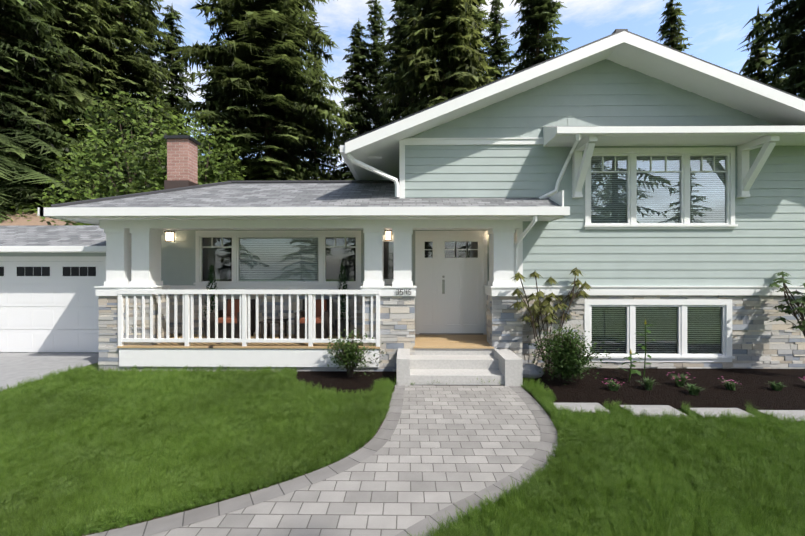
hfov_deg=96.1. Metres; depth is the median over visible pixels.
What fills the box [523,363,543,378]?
boulder
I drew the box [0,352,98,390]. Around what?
driveway
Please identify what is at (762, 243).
house siding
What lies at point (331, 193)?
porch hip roof
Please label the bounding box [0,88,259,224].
deciduous trees
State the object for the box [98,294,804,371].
house stone veneer
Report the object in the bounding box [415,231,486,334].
front door
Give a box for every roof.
[51,180,559,206]
[345,29,804,179]
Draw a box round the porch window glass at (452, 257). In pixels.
[202,237,721,353]
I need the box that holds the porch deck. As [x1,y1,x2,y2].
[117,334,493,371]
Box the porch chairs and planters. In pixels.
[203,264,350,338]
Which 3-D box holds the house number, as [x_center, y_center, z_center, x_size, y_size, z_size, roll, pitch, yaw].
[0.025,0.495,7.496,0.310,0.110,0.012,0,0,1]
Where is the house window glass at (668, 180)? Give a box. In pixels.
[591,156,725,222]
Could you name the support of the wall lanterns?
attached to the house
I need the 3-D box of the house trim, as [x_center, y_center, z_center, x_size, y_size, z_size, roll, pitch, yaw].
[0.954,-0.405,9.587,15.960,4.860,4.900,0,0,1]
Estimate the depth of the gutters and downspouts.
7.05 m
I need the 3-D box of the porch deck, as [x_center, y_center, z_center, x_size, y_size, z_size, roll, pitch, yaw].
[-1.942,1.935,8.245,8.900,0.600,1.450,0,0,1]
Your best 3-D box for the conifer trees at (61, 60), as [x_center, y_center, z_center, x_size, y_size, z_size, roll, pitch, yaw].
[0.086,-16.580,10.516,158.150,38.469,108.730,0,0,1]
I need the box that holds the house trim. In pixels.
[50,135,804,361]
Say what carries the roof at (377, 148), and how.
on the house
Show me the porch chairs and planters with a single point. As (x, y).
(269, 321)
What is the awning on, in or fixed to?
attached to the house
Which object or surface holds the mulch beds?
on the lawn ground
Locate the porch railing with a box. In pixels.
[117,289,379,346]
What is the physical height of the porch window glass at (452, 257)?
2.620 m
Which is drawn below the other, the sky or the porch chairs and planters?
the porch chairs and planters
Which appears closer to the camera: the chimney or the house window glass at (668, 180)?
the house window glass at (668, 180)
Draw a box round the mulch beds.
[296,368,804,410]
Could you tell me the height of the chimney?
2.030 m
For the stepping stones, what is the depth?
5.46 m
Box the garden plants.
[323,267,804,394]
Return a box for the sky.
[112,0,804,177]
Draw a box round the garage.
[0,225,105,352]
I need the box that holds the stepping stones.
[553,403,804,422]
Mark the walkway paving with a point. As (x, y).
(422, 459)
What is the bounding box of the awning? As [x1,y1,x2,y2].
[543,125,804,146]
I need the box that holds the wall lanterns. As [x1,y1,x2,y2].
[164,230,391,241]
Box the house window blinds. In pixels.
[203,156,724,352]
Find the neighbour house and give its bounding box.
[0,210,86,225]
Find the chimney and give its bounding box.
[164,135,200,189]
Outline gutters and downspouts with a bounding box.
[0,126,804,285]
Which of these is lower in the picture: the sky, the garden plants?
the garden plants
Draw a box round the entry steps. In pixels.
[397,348,522,385]
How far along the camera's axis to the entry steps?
6.99 m
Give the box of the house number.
[396,289,410,294]
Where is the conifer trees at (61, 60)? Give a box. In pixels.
[0,0,804,223]
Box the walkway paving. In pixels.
[82,384,558,535]
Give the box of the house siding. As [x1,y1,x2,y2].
[161,59,804,285]
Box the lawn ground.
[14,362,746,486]

